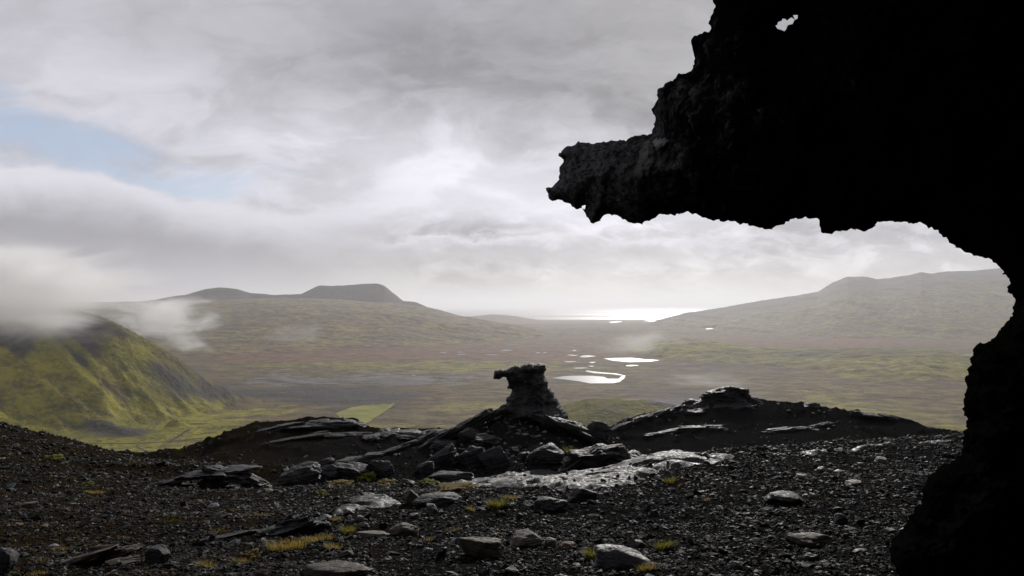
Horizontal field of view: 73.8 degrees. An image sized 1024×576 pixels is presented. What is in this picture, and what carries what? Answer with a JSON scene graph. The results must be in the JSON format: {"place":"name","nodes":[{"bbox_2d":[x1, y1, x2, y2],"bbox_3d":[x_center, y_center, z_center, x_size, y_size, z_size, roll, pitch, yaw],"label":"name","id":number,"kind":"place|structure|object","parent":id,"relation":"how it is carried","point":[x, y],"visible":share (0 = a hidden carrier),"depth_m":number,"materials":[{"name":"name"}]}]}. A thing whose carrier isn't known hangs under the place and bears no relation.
{"place":"outdoors","nodes":[
{"label":"outdoors","id":0,"kind":"place"},
{"bbox_2d":[0,397,963,575],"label":"ground","id":1,"kind":"structure","parent":0,"point":[278,456],"depth_m":8.85,"materials":[{"name":"gravel"}]},
{"bbox_2d":[0,547,18,575],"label":"boulder","id":2,"kind":"object","parent":1,"relation":"on","point":[9,557],"visible":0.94,"depth_m":3.95,"materials":[{"name":"stone"}]},
{"bbox_2d":[16,501,38,507],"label":"stone","id":3,"kind":"object","parent":1,"relation":"on","point":[31,504],"visible":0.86,"depth_m":7.66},
{"bbox_2d":[13,569,48,575],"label":"grass tuft","id":4,"kind":"object","parent":1,"relation":"on","point":[39,572],"visible":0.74,"depth_m":3.96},
{"bbox_2d":[43,454,65,460],"bbox_3d":[-11.406,4.257,17.023,0.499,0.213,0.501,0,-1,0],"label":"moss cushion","id":5,"kind":"object","parent":1,"relation":"on","point":[57,456],"visible":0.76,"depth_m":16.99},
{"bbox_2d":[50,545,74,550],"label":"grass tuft","id":6,"kind":"object","parent":1,"relation":"on","point":[62,548],"visible":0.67,"depth_m":5.02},
{"bbox_2d":[82,481,94,484],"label":"moss cushion","id":7,"kind":"object","parent":1,"relation":"on","point":[88,482],"visible":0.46,"depth_m":12.36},
{"bbox_2d":[83,490,104,493],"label":"grass tuft","id":8,"kind":"object","parent":1,"relation":"on","point":[95,491],"visible":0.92,"depth_m":10.64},
{"bbox_2d":[60,544,140,565],"bbox_3d":[-2.792,1.763,4.379,0.835,0.246,0.217,0,-1,0],"label":"rock ledge","id":9,"kind":"object","parent":1,"relation":"on","point":[112,554],"visible":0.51,"depth_m":4.34,"materials":[{"name":"grey stone"}]},
{"bbox_2d":[145,544,170,563],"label":"boulder","id":10,"kind":"object","parent":1,"relation":"on","point":[158,554],"visible":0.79,"depth_m":4.39,"materials":[{"name":"stone"}]},
{"bbox_2d":[194,558,220,566],"bbox_3d":[-1.948,1.764,4.370,0.204,0.070,0.158,0,-1,0],"label":"grass tuft","id":11,"kind":"object","parent":1,"relation":"on","point":[200,563],"visible":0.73,"depth_m":4.36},
{"bbox_2d":[149,464,272,489],"bbox_3d":[-5.890,3.723,13.172,2.522,0.592,0.786,0,-1,0],"label":"rock outcrop","id":12,"kind":"object","parent":1,"relation":"on","point":[216,477],"visible":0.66,"depth_m":13.05,"materials":[{"name":"stone"}]},
{"bbox_2d":[204,527,228,533],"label":"grass tuft","id":13,"kind":"object","parent":1,"relation":"on","point":[219,530],"visible":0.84,"depth_m":6.01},
{"bbox_2d":[206,529,260,539],"bbox_3d":[-2.585,2.127,5.760,0.938,0.188,0.166,0,-1,0],"label":"rock ledge","id":14,"kind":"object","parent":1,"relation":"on","point":[228,536],"visible":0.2,"depth_m":5.73,"materials":[{"name":"stone"}]},
{"bbox_2d":[228,557,250,562],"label":"grass tuft","id":15,"kind":"object","parent":1,"relation":"on","point":[242,560],"visible":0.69,"depth_m":4.55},
{"bbox_2d":[240,548,260,560],"bbox_3d":[-1.801,1.870,4.711,0.140,0.111,0.137,-1,-2,26],"label":"moss cushion","id":16,"kind":"object","parent":1,"relation":"on","point":[252,554],"visible":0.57,"depth_m":4.70,"materials":[{"name":"plant"}]},
{"bbox_2d":[259,536,313,551],"bbox_3d":[-1.687,1.903,5.072,0.398,0.131,0.334,0,-1,0],"label":"grass tuft","id":17,"kind":"object","parent":1,"relation":"on","point":[292,545],"visible":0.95,"depth_m":5.06,"materials":[{"name":"plant"}]},
{"bbox_2d":[255,511,330,535],"bbox_3d":[-2.073,2.135,6.045,0.912,0.287,0.351,0,-1,0],"label":"rock outcrop","id":18,"kind":"object","parent":1,"relation":"on","point":[289,524],"visible":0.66,"depth_m":5.99,"materials":[{"name":"stone"}]},
{"bbox_2d":[275,461,321,486],"bbox_3d":[-4.694,4.236,15.171,1.009,0.663,0.901,0,-1,0],"label":"boulder","id":19,"kind":"object","parent":1,"relation":"on","point":[306,473],"visible":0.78,"depth_m":14.92,"materials":[{"name":"stone"}]},
{"bbox_2d":[253,418,365,432],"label":"rock ledge","id":20,"kind":"object","parent":1,"relation":"on","point":[341,423],"visible":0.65,"depth_m":43.46,"materials":[{"name":"stone"}]},
{"bbox_2d":[261,431,372,445],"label":"rock ledge","id":21,"kind":"object","parent":1,"relation":"on","point":[323,435],"visible":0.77,"depth_m":41.59,"materials":[{"name":"stone"}]},
{"bbox_2d":[300,533,335,542],"bbox_3d":[-1.563,2.002,5.458,0.357,0.140,0.285,0,-1,0],"label":"grass tuft","id":22,"kind":"object","parent":1,"relation":"on","point":[319,536],"visible":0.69,"depth_m":5.45,"materials":[{"name":"plant"}]},
{"bbox_2d":[316,489,326,494],"bbox_3d":[-2.977,3.223,10.690,0.198,0.106,0.187,0,-1,0],"label":"moss cushion","id":23,"kind":"object","parent":1,"relation":"on","point":[323,492],"visible":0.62,"depth_m":10.68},
{"bbox_2d":[318,457,333,466],"bbox_3d":[-4.672,4.363,16.836,0.590,0.358,0.334,0,-1,-11],"label":"rock slab","id":24,"kind":"object","parent":1,"relation":"on","point":[327,461],"visible":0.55,"depth_m":16.75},
{"bbox_2d":[320,464,340,478],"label":"boulder","id":25,"kind":"object","parent":1,"relation":"on","point":[329,472],"visible":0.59,"depth_m":16.05,"materials":[{"name":"stone"}]},
{"bbox_2d":[323,541,342,548],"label":"grass tuft","id":26,"kind":"object","parent":1,"relation":"on","point":[331,545],"visible":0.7,"depth_m":5.08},
{"bbox_2d":[303,560,372,575],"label":"stone","id":27,"kind":"object","parent":1,"relation":"on","point":[336,568],"visible":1,"depth_m":3.98,"materials":[{"name":"stone"}]},
{"bbox_2d":[328,479,353,485],"bbox_3d":[-3.651,4.200,14.651,0.594,0.146,0.532,-1,-2,21],"label":"moss cushion","id":28,"kind":"object","parent":1,"relation":"on","point":[343,482],"visible":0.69,"depth_m":14.58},
{"bbox_2d":[340,550,353,556],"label":"stone","id":29,"kind":"object","parent":1,"relation":"on","point":[347,553],"visible":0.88,"depth_m":4.68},
{"bbox_2d":[337,524,360,533],"bbox_3d":[-1.427,2.092,5.919,0.246,0.101,0.213,-1,-2,23],"label":"grass tuft","id":30,"kind":"object","parent":1,"relation":"on","point":[346,530],"visible":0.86,"depth_m":5.93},
{"bbox_2d":[334,462,368,479],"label":"boulder","id":31,"kind":"object","parent":1,"relation":"on","point":[352,470],"visible":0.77,"depth_m":16.09,"materials":[{"name":"stone"}]},
{"bbox_2d":[319,492,400,517],"bbox_3d":[-1.789,2.853,8.539,1.100,1.126,4.336,0,-1,-8],"label":"lava shelf","id":32,"kind":"object","parent":1,"relation":"on","point":[379,500],"visible":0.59,"depth_m":7.65,"materials":[{"name":"stone"}]},
{"bbox_2d":[356,471,375,480],"bbox_3d":[-3.399,4.462,16.026,0.448,0.296,0.432,0,-1,15],"label":"moss cushion","id":33,"kind":"object","parent":1,"relation":"on","point":[369,475],"visible":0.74,"depth_m":15.91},
{"bbox_2d":[356,530,389,537],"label":"stone","id":34,"kind":"object","parent":1,"relation":"on","point":[378,534],"visible":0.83,"depth_m":5.56,"materials":[{"name":"stone"}]},
{"bbox_2d":[366,460,393,476],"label":"boulder","id":35,"kind":"object","parent":1,"relation":"on","point":[380,468],"visible":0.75,"depth_m":16.16,"materials":[{"name":"stone"}]},
{"bbox_2d":[333,428,438,463],"bbox_3d":[-4.590,5.795,25.029,3.862,1.259,0.893,0,-1,0],"label":"rock ledge","id":36,"kind":"object","parent":1,"relation":"on","point":[392,451],"visible":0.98,"depth_m":24.81,"materials":[{"name":"stone"}]},
{"bbox_2d":[377,478,396,483],"bbox_3d":[-2.701,4.206,14.730,0.485,0.168,0.423,0,-1,0],"label":"moss cushion","id":37,"kind":"object","parent":1,"relation":"on","point":[384,481],"visible":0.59,"depth_m":14.70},
{"bbox_2d":[361,428,442,440],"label":"rock ledge","id":38,"kind":"object","parent":1,"relation":"on","point":[394,433],"visible":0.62,"depth_m":41.81,"materials":[{"name":"stone"}]},
{"bbox_2d":[388,522,418,536],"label":"stone","id":39,"kind":"object","parent":1,"relation":"on","point":[404,529],"visible":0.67,"depth_m":5.68,"materials":[{"name":"stone"}]},
{"bbox_2d":[398,479,414,486],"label":"boulder","id":40,"kind":"object","parent":1,"relation":"on","point":[411,483],"visible":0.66,"depth_m":13.15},
{"bbox_2d":[404,489,418,504],"bbox_3d":[-1.117,2.382,7.704,0.232,0.228,0.126,0,-1,14],"label":"rock slab","id":41,"kind":"object","parent":1,"relation":"on","point":[410,496],"visible":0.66,"depth_m":7.65,"materials":[{"name":"stone"}]},
{"bbox_2d":[408,513,417,517],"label":"stone","id":42,"kind":"object","parent":1,"relation":"on","point":[413,515],"visible":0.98,"depth_m":6.66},
{"bbox_2d":[416,461,435,473],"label":"boulder","id":43,"kind":"object","parent":1,"relation":"on","point":[425,467],"visible":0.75,"depth_m":16.26,"materials":[{"name":"stone"}]},
{"bbox_2d":[422,547,432,554],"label":"stone","id":44,"kind":"object","parent":1,"relation":"on","point":[426,551],"visible":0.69,"depth_m":4.75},
{"bbox_2d":[418,478,441,484],"bbox_3d":[-1.698,4.077,14.278,0.536,0.156,0.471,-1,-2,30],"label":"moss cushion","id":45,"kind":"object","parent":1,"relation":"on","point":[428,481],"visible":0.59,"depth_m":14.22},
{"bbox_2d":[426,503,437,514],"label":"stone","id":46,"kind":"object","parent":1,"relation":"on","point":[432,508],"visible":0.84,"depth_m":6.83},
{"bbox_2d":[412,492,461,508],"bbox_3d":[-0.812,2.324,7.425,0.524,0.155,0.274,0,-1,0],"label":"rock slab","id":47,"kind":"object","parent":1,"relation":"on","point":[438,499],"visible":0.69,"depth_m":7.35,"materials":[{"name":"stone"}]},
{"bbox_2d":[431,439,455,450],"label":"boulder","id":48,"kind":"object","parent":1,"relation":"on","point":[439,444],"visible":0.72,"depth_m":26.01,"materials":[{"name":"stone"}]},
{"bbox_2d":[430,443,458,465],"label":"boulder","id":49,"kind":"object","parent":1,"relation":"on","point":[448,455],"visible":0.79,"depth_m":16.82,"materials":[{"name":"stone"}]},
{"bbox_2d":[428,471,473,481],"bbox_3d":[-1.300,4.187,15.166,1.121,0.262,0.658,-1,-2,26],"label":"rock slab","id":50,"kind":"object","parent":1,"relation":"on","point":[445,476],"visible":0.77,"depth_m":14.96,"materials":[{"name":"stone"}]},
{"bbox_2d":[0,427,903,575],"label":"dry grass","id":51,"kind":"structure","parent":1,"relation":"on","point":[264,512],"depth_m":7.11,"materials":[{"name":"plant"}]},
{"bbox_2d":[436,482,479,491],"bbox_3d":[-0.699,2.645,8.940,0.615,0.154,0.615,0,-1,0],"label":"moss cushion","id":52,"kind":"object","parent":1,"relation":"on","point":[453,487],"visible":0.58,"depth_m":8.96,"materials":[{"name":"plant"}]},
{"bbox_2d":[416,404,517,450],"bbox_3d":[-1.901,5.652,26.728,4.255,2.132,0.923,0,-1,0],"label":"rock ledge","id":53,"kind":"object","parent":1,"relation":"on","point":[486,414],"visible":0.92,"depth_m":26.55,"materials":[{"name":"stone"}]},
{"bbox_2d":[458,427,478,442],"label":"boulder","id":54,"kind":"object","parent":1,"relation":"on","point":[467,434],"visible":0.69,"depth_m":25.95,"materials":[{"name":"stone"}]},
{"bbox_2d":[457,445,484,467],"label":"boulder","id":55,"kind":"object","parent":1,"relation":"on","point":[467,458],"visible":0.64,"depth_m":16.73,"materials":[{"name":"stone"}]},
{"bbox_2d":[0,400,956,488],"bbox_3d":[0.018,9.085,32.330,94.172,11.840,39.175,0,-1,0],"label":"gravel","id":56,"kind":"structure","parent":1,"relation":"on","point":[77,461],"depth_m":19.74,"materials":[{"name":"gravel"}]},
{"bbox_2d":[457,536,505,559],"bbox_3d":[-0.206,1.756,4.585,0.334,0.181,0.170,0,-1,0],"label":"stone","id":57,"kind":"object","parent":1,"relation":"on","point":[484,547],"visible":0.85,"depth_m":4.53,"materials":[{"name":"stone"}]},
{"bbox_2d":[0,432,963,575],"bbox_3d":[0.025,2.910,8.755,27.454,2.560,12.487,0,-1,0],"label":"gravel","id":58,"kind":"structure","parent":1,"relation":"on","point":[175,552],"depth_m":5.90,"materials":[{"name":"gravel"}]},
{"bbox_2d":[474,433,498,447],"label":"boulder","id":59,"kind":"object","parent":1,"relation":"on","point":[483,440],"visible":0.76,"depth_m":24.34,"materials":[{"name":"stone"}]},
{"bbox_2d":[477,446,509,469],"bbox_3d":[-0.485,4.240,16.798,0.716,0.694,0.581,1,-2,-30],"label":"boulder","id":60,"kind":"object","parent":1,"relation":"on","point":[495,458],"visible":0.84,"depth_m":16.63,"materials":[{"name":"stone"}]},
{"bbox_2d":[484,496,509,509],"bbox_3d":[-0.158,2.189,6.976,0.356,0.152,0.310,-1,-2,39],"label":"grass tuft","id":61,"kind":"object","parent":1,"relation":"on","point":[495,505],"visible":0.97,"depth_m":6.96,"materials":[{"name":"plant"}]},
{"bbox_2d":[430,418,577,462],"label":"gravel","id":62,"kind":"structure","parent":1,"relation":"on","point":[517,446],"depth_m":25.20,"materials":[{"name":"gravel"}]},
{"bbox_2d":[505,566,518,574],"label":"stone","id":63,"kind":"object","parent":1,"relation":"on","point":[512,570],"visible":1,"depth_m":3.97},
{"bbox_2d":[499,407,548,421],"bbox_3d":[0.731,5.096,27.089,2.967,0.760,1.012,0,-1,0],"label":"rock ledge","id":64,"kind":"object","parent":1,"relation":"on","point":[514,413],"visible":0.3,"depth_m":26.80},
{"bbox_2d":[518,451,529,460],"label":"boulder","id":65,"kind":"object","parent":1,"relation":"on","point":[523,455],"visible":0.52,"depth_m":22.18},
{"bbox_2d":[509,529,542,547],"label":"stone","id":66,"kind":"object","parent":1,"relation":"on","point":[527,538],"visible":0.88,"depth_m":4.93,"materials":[{"name":"stone"}]},
{"bbox_2d":[493,363,568,421],"bbox_3d":[0.820,4.595,28.192,3.329,3.011,3.780,0,-1,0],"label":"hoodoo","id":67,"kind":"object","parent":1,"relation":"on","point":[529,387],"visible":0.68,"depth_m":27.52,"materials":[{"name":"stone"}]},
{"bbox_2d":[527,442,563,463],"bbox_3d":[0.833,4.189,17.156,0.932,0.573,0.893,0,-1,0],"label":"boulder","id":68,"kind":"object","parent":1,"relation":"on","point":[550,453],"visible":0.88,"depth_m":16.84,"materials":[{"name":"stone"}]},
{"bbox_2d":[534,496,567,512],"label":"boulder","id":69,"kind":"object","parent":1,"relation":"on","point":[547,504],"visible":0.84,"depth_m":6.54,"materials":[{"name":"stone"}]},
{"bbox_2d":[545,537,557,547],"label":"stone","id":70,"kind":"object","parent":1,"relation":"on","point":[550,542],"visible":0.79,"depth_m":4.94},
{"bbox_2d":[527,413,608,441],"bbox_3d":[2.177,5.489,26.320,3.249,1.340,0.947,0,-1,0],"label":"rock ledge","id":71,"kind":"object","parent":1,"relation":"on","point":[573,428],"visible":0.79,"depth_m":26.07,"materials":[{"name":"stone"}]},
{"bbox_2d":[559,541,577,548],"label":"stone","id":72,"kind":"object","parent":1,"relation":"on","point":[569,544],"visible":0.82,"depth_m":4.89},
{"bbox_2d":[562,445,578,454],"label":"grass tuft","id":73,"kind":"object","parent":1,"relation":"on","point":[566,450],"visible":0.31,"depth_m":24.25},
{"bbox_2d":[567,487,597,502],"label":"boulder","id":74,"kind":"object","parent":1,"relation":"on","point":[579,494],"visible":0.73,"depth_m":6.87,"materials":[{"name":"stone"}]},
{"bbox_2d":[578,546,595,558],"bbox_3d":[0.530,1.725,4.453,0.231,0.099,0.197,0,-1,0],"label":"grass tuft","id":75,"kind":"object","parent":1,"relation":"on","point":[589,554],"visible":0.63,"depth_m":4.44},
{"bbox_2d":[579,431,603,444],"bbox_3d":[3.273,5.979,26.012,1.570,1.136,0.738,1,-2,-21],"label":"rock slab","id":76,"kind":"object","parent":1,"relation":"on","point":[592,439],"visible":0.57,"depth_m":25.62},
{"bbox_2d":[449,450,734,489],"bbox_3d":[3.405,6.327,24.857,5.903,7.251,35.238,0,-1,11],"label":"lava shelf","id":77,"kind":"object","parent":1,"relation":"on","point":[585,478],"visible":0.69,"depth_m":9.40,"materials":[{"name":"stone"}]},
{"bbox_2d":[346,440,936,507],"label":"gravel","id":78,"kind":"structure","parent":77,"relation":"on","point":[567,472],"depth_m":9.34,"materials":[{"name":"stone"}]},
{"bbox_2d":[555,444,637,474],"bbox_3d":[1.750,3.425,13.381,1.994,0.723,0.901,0,-1,0],"label":"rock outcrop","id":79,"kind":"object","parent":1,"relation":"on","point":[596,456],"visible":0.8,"depth_m":13.18,"materials":[{"name":"stone"}]},
{"bbox_2d":[586,420,610,442],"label":"boulder","id":80,"kind":"object","parent":1,"relation":"on","point":[601,429],"visible":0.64,"depth_m":26.21,"materials":[{"name":"stone"}]},
{"bbox_2d":[594,544,650,568],"bbox_3d":[0.678,1.676,4.195,0.352,0.175,0.182,0,-1,8],"label":"stone","id":81,"kind":"object","parent":1,"relation":"on","point":[609,555],"visible":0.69,"depth_m":4.14,"materials":[{"name":"stone"}]},
{"bbox_2d":[635,539,643,545],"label":"stone","id":82,"kind":"object","parent":1,"relation":"on","point":[638,542],"visible":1,"depth_m":4.91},
{"bbox_2d":[610,405,681,431],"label":"rock outcrop","id":83,"kind":"object","parent":1,"relation":"on","point":[623,423],"visible":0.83,"depth_m":48.24,"materials":[{"name":"stone"}]},
{"bbox_2d":[634,561,657,571],"bbox_3d":[0.784,1.638,4.004,0.165,0.079,0.156,-1,-2,38],"label":"grass tuft","id":84,"kind":"object","parent":1,"relation":"on","point":[647,567],"visible":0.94,"depth_m":4.01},
{"bbox_2d":[649,537,675,551],"bbox_3d":[1.066,1.780,4.739,0.265,0.118,0.202,0,-1,0],"label":"grass tuft","id":85,"kind":"object","parent":1,"relation":"on","point":[659,547],"visible":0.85,"depth_m":4.72,"materials":[{"name":"plant"}]},
{"bbox_2d":[660,476,676,483],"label":"grass tuft","id":86,"kind":"object","parent":1,"relation":"on","point":[668,481],"visible":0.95,"depth_m":8.14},
{"bbox_2d":[643,425,732,435],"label":"rock ledge","id":87,"kind":"object","parent":1,"relation":"on","point":[689,427],"visible":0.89,"depth_m":44.72,"materials":[{"name":"stone"}]},
{"bbox_2d":[672,386,762,414],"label":"rock outcrop","id":88,"kind":"object","parent":1,"relation":"on","point":[734,397],"visible":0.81,"depth_m":49.41,"materials":[{"name":"stone"}]},
{"bbox_2d":[729,561,742,569],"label":"stone","id":89,"kind":"object","parent":1,"relation":"on","point":[735,565],"visible":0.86,"depth_m":4.08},
{"bbox_2d":[750,556,759,560],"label":"stone","id":90,"kind":"object","parent":1,"relation":"on","point":[754,558],"visible":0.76,"depth_m":4.22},
{"bbox_2d":[763,490,804,504],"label":"stone","id":91,"kind":"object","parent":1,"relation":"on","point":[783,497],"visible":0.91,"depth_m":6.25,"materials":[{"name":"stone"}]},
{"bbox_2d":[546,0,1023,575],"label":"rock arch","id":92,"kind":"object","parent":1,"relation":"on","point":[832,116],"visible":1,"depth_m":3.88,"materials":[{"name":"grey stone"}]},
{"bbox_2d":[761,422,833,433],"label":"rock ledge","id":93,"kind":"object","parent":1,"relation":"on","point":[786,429],"visible":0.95,"depth_m":43.94,"materials":[{"name":"stone"}]},
{"bbox_2d":[795,474,807,477],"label":"stone","id":94,"kind":"object","parent":1,"relation":"on","point":[801,476],"visible":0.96,"depth_m":7.64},
{"bbox_2d":[785,532,834,546],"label":"stone","id":95,"kind":"object","parent":1,"relation":"on","point":[809,538],"visible":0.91,"depth_m":4.71,"materials":[{"name":"stone"}]},
{"bbox_2d":[802,552,819,561],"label":"stone","id":96,"kind":"object","parent":1,"relation":"on","point":[808,556],"visible":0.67,"depth_m":4.19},
{"bbox_2d":[804,403,819,407],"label":"rock outcrop","id":97,"kind":"object","parent":1,"relation":"on","point":[815,405],"visible":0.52,"depth_m":48.50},
{"bbox_2d":[809,492,816,499],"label":"stone","id":98,"kind":"object","parent":1,"relation":"on","point":[812,495],"visible":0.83,"depth_m":6.45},
{"bbox_2d":[817,466,827,471],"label":"stone","id":99,"kind":"object","parent":1,"relation":"on","point":[822,468],"visible":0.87,"depth_m":8.07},
{"bbox_2d":[833,513,847,524],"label":"stone","id":100,"kind":"object","parent":1,"relation":"on","point":[839,519],"visible":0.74,"depth_m":5.31,"materials":[{"name":"stone"}]},
{"bbox_2d":[844,479,862,486],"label":"stone","id":101,"kind":"object","parent":1,"relation":"on","point":[853,482],"visible":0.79,"depth_m":6.88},
{"bbox_2d":[853,548,867,553],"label":"stone","id":102,"kind":"object","parent":1,"relation":"on","point":[860,550],"visible":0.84,"depth_m":4.32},
{"bbox_2d":[800,440,951,455],"bbox_3d":[5.456,2.505,10.123,3.556,0.433,0.974,0,-2,-17],"label":"lava shelf","id":103,"kind":"object","parent":1,"relation":"on","point":[812,452],"visible":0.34,"depth_m":10.11,"materials":[{"name":"stone"}]},
{"bbox_2d":[874,456,887,462],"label":"stone","id":104,"kind":"object","parent":1,"relation":"on","point":[879,459],"visible":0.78,"depth_m":8.73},
{"bbox_2d":[851,411,923,425],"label":"rock outcrop","id":105,"kind":"object","parent":1,"relation":"on","point":[879,416],"visible":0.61,"depth_m":46.38,"materials":[{"name":"stone"}]},
{"bbox_2d":[0,0,999,305],"label":"sky","id":106,"kind":"structure","parent":0,"point":[150,149],"materials":[{"name":"white"}]},
{"bbox_2d":[0,268,1014,451],"bbox_3d":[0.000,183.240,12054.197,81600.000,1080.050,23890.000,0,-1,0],"label":"valley","id":107,"kind":"structure","parent":0,"point":[172,367],"depth_m":2697.53,"materials":[{"name":"plant"}]},
{"bbox_2d":[90,438,200,443],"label":"path","id":108,"kind":"structure","parent":107,"relation":"on","point":[142,442],"depth_m":1192.02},
{"bbox_2d":[168,430,188,441],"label":"path","id":109,"kind":"structure","parent":107,"relation":"on","point":[185,431],"depth_m":1244.58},
{"bbox_2d":[233,379,440,400],"bbox_3d":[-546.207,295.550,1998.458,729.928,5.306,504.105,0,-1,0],"label":"path","id":110,"kind":"structure","parent":107,"relation":"on","point":[342,390],"depth_m":1960.28,"materials":[{"name":"grey"}]},
{"bbox_2d":[336,403,393,423],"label":"field","id":111,"kind":"structure","parent":107,"relation":"on","point":[366,413],"depth_m":1550.50,"materials":[{"name":"green plant"}]},
{"bbox_2d":[555,370,624,382],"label":"pond","id":112,"kind":"structure","parent":107,"relation":"on","point":[592,379],"depth_m":2285.54,"materials":[{"name":"grey liquid"}]},
{"bbox_2d":[603,358,657,361],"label":"pond","id":113,"kind":"structure","parent":107,"relation":"on","point":[630,359],"depth_m":3080.04,"materials":[{"name":"grey liquid"}]},
{"bbox_2d":[426,306,727,319],"bbox_3d":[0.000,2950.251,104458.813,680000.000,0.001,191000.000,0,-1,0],"label":"sea","id":114,"kind":"structure","parent":0,"point":[597,312],"depth_m":34955.72,"materials":[{"name":"grey liquid"}]}
]}

